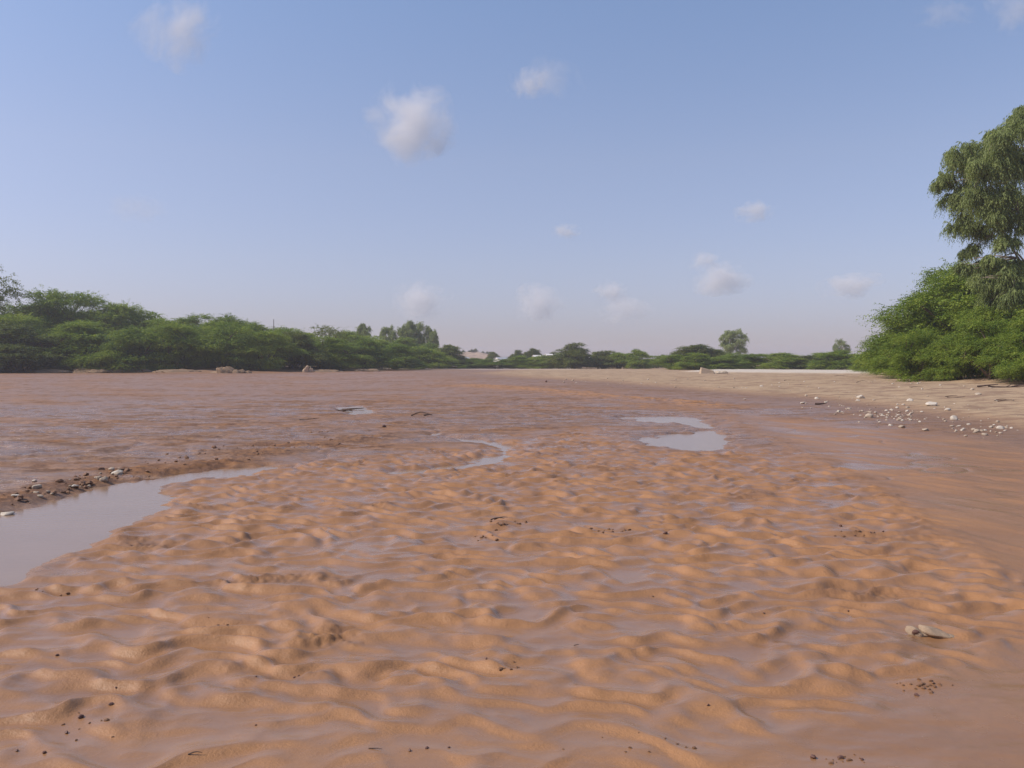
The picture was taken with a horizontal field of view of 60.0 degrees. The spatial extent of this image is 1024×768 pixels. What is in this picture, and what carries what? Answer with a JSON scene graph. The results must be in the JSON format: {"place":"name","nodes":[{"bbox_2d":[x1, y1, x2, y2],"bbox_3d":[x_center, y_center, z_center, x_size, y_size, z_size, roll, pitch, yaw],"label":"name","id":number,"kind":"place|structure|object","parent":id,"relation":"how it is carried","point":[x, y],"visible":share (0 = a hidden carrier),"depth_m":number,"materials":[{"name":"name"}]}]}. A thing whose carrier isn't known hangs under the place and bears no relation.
{"place":"outdoors","nodes":[
{"label":"outdoors","id":0,"kind":"place"},
{"bbox_2d":[0,466,278,585],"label":"water","id":1,"kind":"structure","parent":0,"point":[30,538],"depth_m":9.29,"materials":[{"name":"grey liquid"}]},
{"bbox_2d":[335,406,374,414],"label":"water","id":2,"kind":"structure","parent":0,"point":[358,411],"depth_m":30.41,"materials":[{"name":"grey liquid"}]},
{"bbox_2d":[389,429,518,473],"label":"water","id":3,"kind":"structure","parent":0,"point":[492,460],"depth_m":15.11,"materials":[{"name":"grey liquid"}]},
{"bbox_2d":[460,351,500,359],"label":"hill","id":4,"kind":"structure","parent":0,"point":[478,355],"depth_m":605.85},
{"bbox_2d":[0,363,1023,767],"bbox_3d":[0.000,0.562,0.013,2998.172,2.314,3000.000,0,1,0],"label":"ground","id":5,"kind":"structure","parent":0,"point":[366,595],"depth_m":6.65,"materials":[{"name":"brown sand"}]},
{"bbox_2d":[0,511,14,515],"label":"stone","id":6,"kind":"object","parent":5,"relation":"on","point":[7,513],"visible":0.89,"depth_m":9.56,"materials":[{"name":"stone"}]},
{"bbox_2d":[0,301,33,366],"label":"thorn bush","id":7,"kind":"object","parent":5,"relation":"on","point":[9,308],"visible":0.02,"depth_m":169.75,"materials":[{"name":"green plant"}]},
{"bbox_2d":[0,312,50,370],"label":"thorn bush","id":8,"kind":"object","parent":5,"relation":"on","point":[21,319],"visible":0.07,"depth_m":149.28,"materials":[{"name":"green plant"}]},
{"bbox_2d":[0,264,57,324],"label":"acacia tree","id":9,"kind":"object","parent":5,"relation":"on","point":[9,291],"visible":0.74,"depth_m":160.40,"materials":[{"name":"green plant"}]},
{"bbox_2d":[32,484,41,488],"bbox_3d":[-5.910,1.282,11.030,0.113,0.065,0.109,-1,2,-26],"label":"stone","id":10,"kind":"object","parent":5,"relation":"on","point":[37,486],"visible":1,"depth_m":10.99,"materials":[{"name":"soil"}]},
{"bbox_2d":[0,322,80,371],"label":"thorn bush","id":11,"kind":"object","parent":5,"relation":"on","point":[13,340],"visible":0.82,"depth_m":140.01,"materials":[{"name":"green plant"}]},
{"bbox_2d":[27,369,72,372],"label":"earth bank","id":12,"kind":"structure","parent":5,"relation":"on","point":[47,371],"depth_m":136.74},
{"bbox_2d":[14,284,109,334],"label":"thorn bush","id":13,"kind":"object","parent":5,"relation":"on","point":[65,314],"visible":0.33,"depth_m":164.02,"materials":[{"name":"green plant"}]},
{"bbox_2d":[13,318,144,370],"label":"thorn bush","id":14,"kind":"object","parent":5,"relation":"on","point":[70,338],"visible":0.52,"depth_m":142.58,"materials":[{"name":"green plant"}]},
{"bbox_2d":[72,368,128,372],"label":"earth bank","id":15,"kind":"structure","parent":5,"relation":"on","point":[84,370],"depth_m":137.63,"materials":[{"name":"beige soil"}]},
{"bbox_2d":[99,476,107,481],"bbox_3d":[-5.490,1.291,11.927,0.114,0.093,0.116,-12,9,-30],"label":"stone","id":16,"kind":"object","parent":5,"relation":"on","point":[104,479],"visible":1,"depth_m":11.89,"materials":[{"name":"stone"}]},
{"bbox_2d":[56,299,156,343],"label":"thorn bush","id":17,"kind":"object","parent":5,"relation":"on","point":[112,317],"visible":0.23,"depth_m":169.12,"materials":[{"name":"green plant"}]},
{"bbox_2d":[117,367,151,372],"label":"earth bank","id":18,"kind":"structure","parent":5,"relation":"on","point":[139,370],"depth_m":139.35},
{"bbox_2d":[76,325,193,372],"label":"thorn bush","id":19,"kind":"object","parent":5,"relation":"on","point":[131,339],"visible":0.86,"depth_m":140.66,"materials":[{"name":"green plant"}]},
{"bbox_2d":[118,306,178,330],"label":"thorn bush","id":20,"kind":"object","parent":5,"relation":"on","point":[151,318],"visible":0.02,"depth_m":173.07,"materials":[{"name":"green plant"}]},
{"bbox_2d":[136,318,190,368],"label":"thorn bush","id":21,"kind":"object","parent":5,"relation":"on","point":[158,321],"visible":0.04,"depth_m":155.72,"materials":[{"name":"green plant"}]},
{"bbox_2d":[120,321,230,370],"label":"thorn bush","id":22,"kind":"object","parent":5,"relation":"on","point":[184,336],"visible":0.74,"depth_m":143.77,"materials":[{"name":"green plant"}]},
{"bbox_2d":[152,369,201,372],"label":"earth bank","id":23,"kind":"structure","parent":5,"relation":"on","point":[174,370],"depth_m":136.98,"materials":[{"name":"beige soil"}]},
{"bbox_2d":[171,313,218,365],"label":"thorn bush","id":24,"kind":"object","parent":5,"relation":"on","point":[190,320],"visible":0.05,"depth_m":177.96,"materials":[{"name":"green plant"}]},
{"bbox_2d":[167,321,270,368],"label":"thorn bush","id":25,"kind":"object","parent":5,"relation":"on","point":[220,335],"visible":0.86,"depth_m":145.90,"materials":[{"name":"green plant"}]},
{"bbox_2d":[185,319,252,367],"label":"thorn bush","id":26,"kind":"object","parent":5,"relation":"on","point":[208,325],"visible":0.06,"depth_m":160.42,"materials":[{"name":"green plant"}]},
{"bbox_2d":[196,313,265,366],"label":"thorn bush","id":27,"kind":"object","parent":5,"relation":"on","point":[229,319],"visible":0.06,"depth_m":180.23,"materials":[{"name":"green plant"}]},
{"bbox_2d":[210,366,251,372],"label":"earth mound","id":28,"kind":"object","parent":5,"relation":"on","point":[227,369],"visible":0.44,"depth_m":133.28,"materials":[{"name":"beige soil"}]},
{"bbox_2d":[230,321,279,367],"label":"thorn bush","id":29,"kind":"object","parent":5,"relation":"on","point":[254,326],"visible":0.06,"depth_m":166.79,"materials":[{"name":"green plant"}]},
{"bbox_2d":[224,329,311,369],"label":"thorn bush","id":30,"kind":"object","parent":5,"relation":"on","point":[264,343],"visible":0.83,"depth_m":148.71,"materials":[{"name":"green plant"}]},
{"bbox_2d":[266,325,309,366],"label":"thorn bush","id":31,"kind":"object","parent":5,"relation":"on","point":[281,333],"visible":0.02,"depth_m":189.51,"materials":[{"name":"green plant"}]},
{"bbox_2d":[272,325,325,366],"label":"thorn bush","id":32,"kind":"object","parent":5,"relation":"on","point":[292,330],"visible":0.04,"depth_m":174.92,"materials":[{"name":"green plant"}]},
{"bbox_2d":[264,331,339,368],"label":"thorn bush","id":33,"kind":"object","parent":5,"relation":"on","point":[317,357],"visible":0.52,"depth_m":157.74,"materials":[{"name":"green plant"}]},
{"bbox_2d":[302,365,313,371],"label":"pale boulder","id":34,"kind":"object","parent":5,"relation":"on","point":[306,369],"visible":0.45,"depth_m":145.90,"materials":[{"name":"beige stone"}]},
{"bbox_2d":[314,369,342,371],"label":"earth bank","id":35,"kind":"structure","parent":5,"relation":"on","point":[323,370],"depth_m":151.31,"materials":[{"name":"beige soil"}]},
{"bbox_2d":[306,324,356,344],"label":"acacia tree","id":36,"kind":"object","parent":5,"relation":"on","point":[331,330],"visible":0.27,"depth_m":193.75,"materials":[{"name":"green plant"}]},
{"bbox_2d":[294,335,377,369],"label":"thorn bush","id":37,"kind":"object","parent":5,"relation":"on","point":[338,349],"visible":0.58,"depth_m":163.89,"materials":[{"name":"green plant"}]},
{"bbox_2d":[337,408,362,411],"bbox_3d":[-5.703,0.887,30.354,1.070,0.141,1.322,0,1,0],"label":"driftwood","id":38,"kind":"object","parent":5,"relation":"on","point":[347,409],"visible":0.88,"depth_m":30.17,"materials":[{"name":"grey plant"}]},
{"bbox_2d":[326,330,383,363],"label":"thorn bush","id":39,"kind":"object","parent":5,"relation":"on","point":[352,335],"visible":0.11,"depth_m":204.75,"materials":[{"name":"green plant"}]},
{"bbox_2d":[340,369,381,370],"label":"earth bank","id":40,"kind":"structure","parent":5,"relation":"on","point":[360,370],"depth_m":162.21,"materials":[{"name":"beige soil"}]},
{"bbox_2d":[355,323,373,340],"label":"eucalyptus tree","id":41,"kind":"object","parent":5,"relation":"on","point":[362,330],"visible":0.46,"depth_m":260.61,"materials":[{"name":"green plant"}]},
{"bbox_2d":[335,337,407,369],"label":"thorn bush","id":42,"kind":"object","parent":5,"relation":"on","point":[365,346],"visible":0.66,"depth_m":176.59,"materials":[{"name":"green plant"}]},
{"bbox_2d":[365,335,401,365],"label":"thorn bush","id":43,"kind":"object","parent":5,"relation":"on","point":[379,339],"visible":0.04,"depth_m":215.48,"materials":[{"name":"green plant"}]},
{"bbox_2d":[379,325,395,341],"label":"eucalyptus tree","id":44,"kind":"object","parent":5,"relation":"on","point":[386,330],"visible":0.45,"depth_m":266.70,"materials":[{"name":"green plant"}]},
{"bbox_2d":[388,326,400,341],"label":"eucalyptus tree","id":45,"kind":"object","parent":5,"relation":"on","point":[393,336],"visible":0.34,"depth_m":264.75,"materials":[{"name":"green plant"}]},
{"bbox_2d":[367,342,431,369],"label":"thorn bush","id":46,"kind":"object","parent":5,"relation":"on","point":[398,350],"visible":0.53,"depth_m":189.22,"materials":[{"name":"green plant"}]},
{"bbox_2d":[392,336,424,349],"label":"thorn bush","id":47,"kind":"object","parent":5,"relation":"on","point":[402,340],"visible":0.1,"depth_m":224.93,"materials":[{"name":"green plant"}]},
{"bbox_2d":[398,320,422,346],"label":"eucalyptus tree","id":48,"kind":"object","parent":5,"relation":"on","point":[409,330],"visible":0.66,"depth_m":264.13,"materials":[{"name":"green plant"}]},
{"bbox_2d":[415,321,432,345],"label":"eucalyptus tree","id":49,"kind":"object","parent":5,"relation":"on","point":[423,337],"visible":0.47,"depth_m":268.48,"materials":[{"name":"green plant"}]},
{"bbox_2d":[398,345,458,368],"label":"thorn bush","id":50,"kind":"object","parent":5,"relation":"on","point":[434,358],"visible":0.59,"depth_m":205.29,"materials":[{"name":"green plant"}]},
{"bbox_2d":[417,342,440,367],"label":"thorn bush","id":51,"kind":"object","parent":5,"relation":"on","point":[432,346],"visible":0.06,"depth_m":235.31,"materials":[{"name":"green plant"}]},
{"bbox_2d":[425,329,439,345],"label":"eucalyptus tree","id":52,"kind":"object","parent":5,"relation":"on","point":[433,337],"visible":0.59,"depth_m":264.80,"materials":[{"name":"green plant"}]},
{"bbox_2d":[436,344,467,368],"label":"thorn bush","id":53,"kind":"object","parent":5,"relation":"on","point":[449,350],"visible":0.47,"depth_m":221.91,"materials":[{"name":"green plant"}]},
{"bbox_2d":[441,360,467,368],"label":"thorn bush","id":54,"kind":"object","parent":5,"relation":"on","point":[453,366],"visible":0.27,"depth_m":233.60,"materials":[{"name":"green plant"}]},
{"bbox_2d":[452,358,493,368],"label":"thorn bush","id":55,"kind":"object","parent":5,"relation":"on","point":[470,362],"visible":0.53,"depth_m":229.67,"materials":[{"name":"green plant"}]},
{"bbox_2d":[485,351,499,361],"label":"tree","id":56,"kind":"object","parent":5,"relation":"on","point":[492,355],"visible":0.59,"depth_m":308.91,"materials":[{"name":"green plant"}]},
{"bbox_2d":[473,359,518,368],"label":"thorn bush","id":57,"kind":"object","parent":5,"relation":"on","point":[496,364],"visible":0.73,"depth_m":223.90,"materials":[{"name":"green plant"}]},
{"bbox_2d":[506,350,523,359],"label":"tree","id":58,"kind":"object","parent":5,"relation":"on","point":[518,352],"visible":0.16,"depth_m":283.54,"materials":[{"name":"green plant"}]},
{"bbox_2d":[502,355,538,368],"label":"thorn bush","id":59,"kind":"object","parent":5,"relation":"on","point":[517,359],"visible":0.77,"depth_m":221.54,"materials":[{"name":"green plant"}]},
{"bbox_2d":[522,348,541,361],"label":"tree","id":60,"kind":"object","parent":5,"relation":"on","point":[531,352],"visible":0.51,"depth_m":273.94,"materials":[{"name":"green plant"}]},
{"bbox_2d":[518,355,567,368],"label":"thorn bush","id":61,"kind":"object","parent":5,"relation":"on","point":[539,358],"visible":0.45,"depth_m":219.35,"materials":[{"name":"green plant"}]},
{"bbox_2d":[533,352,582,368],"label":"thorn bush","id":62,"kind":"object","parent":5,"relation":"on","point":[546,365],"visible":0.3,"depth_m":216.23,"materials":[{"name":"green plant"}]},
{"bbox_2d":[544,342,597,368],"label":"round tree","id":63,"kind":"object","parent":5,"relation":"on","point":[574,356],"visible":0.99,"depth_m":209.61,"materials":[{"name":"green plant"}]},
{"bbox_2d":[580,350,623,368],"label":"thorn bush","id":64,"kind":"object","parent":5,"relation":"on","point":[600,357],"visible":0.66,"depth_m":214.97,"materials":[{"name":"green plant"}]},
{"bbox_2d":[600,352,632,368],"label":"thorn bush","id":65,"kind":"object","parent":5,"relation":"on","point":[619,357],"visible":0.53,"depth_m":213.58,"materials":[{"name":"green plant"}]},
{"bbox_2d":[622,349,653,368],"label":"round tree","id":66,"kind":"object","parent":5,"relation":"on","point":[634,360],"visible":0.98,"depth_m":208.36,"materials":[{"name":"green plant"}]},
{"bbox_2d":[642,355,669,367],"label":"thorn bush","id":67,"kind":"object","parent":5,"relation":"on","point":[656,359],"visible":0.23,"depth_m":234.98,"materials":[{"name":"green plant"}]},
{"bbox_2d":[648,354,693,369],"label":"thorn bush","id":68,"kind":"object","parent":5,"relation":"on","point":[671,359],"visible":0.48,"depth_m":176.72,"materials":[{"name":"green plant"}]},
{"bbox_2d":[670,352,731,369],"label":"thorn bush","id":69,"kind":"object","parent":5,"relation":"on","point":[698,361],"visible":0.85,"depth_m":166.29,"materials":[{"name":"green plant"}]},
{"bbox_2d":[666,344,739,362],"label":"thorn bush","id":70,"kind":"object","parent":5,"relation":"on","point":[713,352],"visible":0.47,"depth_m":193.25,"materials":[{"name":"green plant"}]},
{"bbox_2d":[699,367,727,373],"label":"earth block","id":71,"kind":"structure","parent":5,"relation":"on","point":[705,371],"depth_m":111.69,"materials":[{"name":"soil"}]},
{"bbox_2d":[699,356,745,369],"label":"thorn bush","id":72,"kind":"object","parent":5,"relation":"on","point":[722,361],"visible":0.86,"depth_m":164.23,"materials":[{"name":"green plant"}]},
{"bbox_2d":[709,352,750,368],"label":"thorn bush","id":73,"kind":"object","parent":5,"relation":"on","point":[735,356],"visible":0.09,"depth_m":174.99,"materials":[{"name":"green plant"}]},
{"bbox_2d":[718,328,749,354],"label":"eucalyptus tree","id":74,"kind":"object","parent":5,"relation":"on","point":[726,338],"visible":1,"depth_m":244.98,"materials":[{"name":"green plant"}]},
{"bbox_2d":[731,353,777,368],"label":"thorn bush","id":75,"kind":"object","parent":5,"relation":"on","point":[747,360],"visible":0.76,"depth_m":163.79,"materials":[{"name":"green plant"}]},
{"bbox_2d":[745,352,808,368],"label":"thorn bush","id":76,"kind":"object","parent":5,"relation":"on","point":[784,359],"visible":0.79,"depth_m":159.31,"materials":[{"name":"green plant"}]},
{"bbox_2d":[786,355,824,368],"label":"thorn bush","id":77,"kind":"object","parent":5,"relation":"on","point":[804,362],"visible":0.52,"depth_m":158.24,"materials":[{"name":"green plant"}]},
{"bbox_2d":[811,352,837,366],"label":"thorn bush","id":78,"kind":"object","parent":5,"relation":"on","point":[821,354],"visible":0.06,"depth_m":171.11,"materials":[{"name":"green plant"}]},
{"bbox_2d":[805,349,862,369],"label":"thorn bush","id":79,"kind":"object","parent":5,"relation":"on","point":[842,363],"visible":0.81,"depth_m":148.70,"materials":[{"name":"green plant"}]},
{"bbox_2d":[832,338,850,352],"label":"eucalyptus tree","id":80,"kind":"object","parent":5,"relation":"on","point":[840,342],"visible":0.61,"depth_m":289.41,"materials":[{"name":"green plant"}]},
{"bbox_2d":[846,353,863,371],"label":"thorn bush","id":81,"kind":"object","parent":5,"relation":"on","point":[853,365],"visible":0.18,"depth_m":112.44,"materials":[{"name":"green plant"}]},
{"bbox_2d":[855,342,883,374],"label":"thorn bush","id":82,"kind":"object","parent":5,"relation":"on","point":[864,367],"depth_m":93.05,"materials":[{"name":"green plant"}]},
{"bbox_2d":[855,332,929,377],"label":"thorn bush","id":83,"kind":"object","parent":5,"relation":"on","point":[878,364],"visible":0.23,"depth_m":76.12,"materials":[{"name":"green plant"}]},
{"bbox_2d":[857,312,982,373],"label":"thorn bush","id":84,"kind":"object","parent":5,"relation":"on","point":[886,335],"visible":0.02,"depth_m":81.29,"materials":[{"name":"green plant"}]},
{"bbox_2d":[880,325,967,381],"bbox_3d":[30.491,-2.194,65.278,6.995,4.552,6.674,0,1,3],"label":"thorn bush","id":85,"kind":"object","parent":5,"relation":"on","point":[906,366],"visible":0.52,"depth_m":64.83,"materials":[{"name":"green plant"}]},
{"bbox_2d":[905,624,954,638],"bbox_3d":[2.475,1.469,5.242,0.279,0.075,0.098,1,1,22],"label":"broken stone","id":86,"kind":"object","parent":5,"relation":"on","point":[926,631],"visible":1,"depth_m":5.22,"materials":[{"name":"beige stone"}]},
{"bbox_2d":[841,259,1021,371],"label":"thorn bush","id":87,"kind":"object","parent":5,"relation":"on","point":[925,305],"visible":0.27,"depth_m":76.80,"materials":[{"name":"green plant"}]},
{"bbox_2d":[925,401,937,405],"bbox_3d":[14.669,0.703,31.019,0.398,0.176,0.399,-2,5,2],"label":"stone","id":88,"kind":"object","parent":5,"relation":"on","point":[930,403],"visible":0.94,"depth_m":30.90,"materials":[{"name":"stone"}]},
{"bbox_2d":[882,256,1022,330],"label":"thorn bush","id":89,"kind":"object","parent":5,"relation":"on","point":[939,273],"visible":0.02,"depth_m":84.29,"materials":[{"name":"green plant"}]},
{"bbox_2d":[909,331,997,380],"bbox_3d":[31.632,-1.929,62.649,5.426,3.864,6.872,-1,2,-26],"label":"thorn bush","id":90,"kind":"object","parent":5,"relation":"on","point":[938,355],"visible":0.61,"depth_m":62.42,"materials":[{"name":"green plant"}]},
{"bbox_2d":[950,415,957,419],"bbox_3d":[12.392,0.972,24.882,0.190,0.187,0.220,0,1,17],"label":"stone","id":91,"kind":"object","parent":5,"relation":"on","point":[953,417],"visible":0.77,"depth_m":24.82,"materials":[{"name":"stone"}]},
{"bbox_2d":[927,105,1023,314],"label":"eucalyptus tree","id":92,"kind":"object","parent":5,"relation":"on","point":[995,156],"visible":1,"depth_m":66.20,"materials":[{"name":"green plant"}]},
{"bbox_2d":[930,316,1023,379],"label":"thorn bush","id":93,"kind":"object","parent":5,"relation":"on","point":[977,342],"visible":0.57,"depth_m":59.85,"materials":[{"name":"green plant"}]},
{"bbox_2d":[952,299,1022,368],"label":"thorn bush","id":94,"kind":"object","parent":5,"relation":"on","point":[992,314],"visible":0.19,"depth_m":68.78,"materials":[{"name":"green plant"}]},
{"bbox_2d":[968,316,1023,383],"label":"thorn bush","id":95,"kind":"object","parent":5,"relation":"on","point":[1014,368],"visible":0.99,"depth_m":55.75,"materials":[{"name":"green plant"}]},
{"bbox_2d":[977,384,1023,387],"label":"driftwood","id":96,"kind":"object","parent":5,"relation":"on","point":[1019,385],"visible":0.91,"depth_m":48.86,"materials":[{"name":"brown wood"}]},
{"bbox_2d":[988,305,1023,330],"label":"thorn bush","id":97,"kind":"object","parent":5,"relation":"on","point":[1022,312],"depth_m":61.03,"materials":[{"name":"green plant"}]},
{"bbox_2d":[0,0,1023,361],"label":"sky","id":98,"kind":"structure","parent":0,"point":[503,177],"materials":[{"name":"blue"}]},
{"bbox_2d":[618,416,732,450],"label":"water","id":99,"kind":"structure","parent":0,"point":[705,440],"depth_m":19.39,"materials":[{"name":"grey liquid"}]}
]}

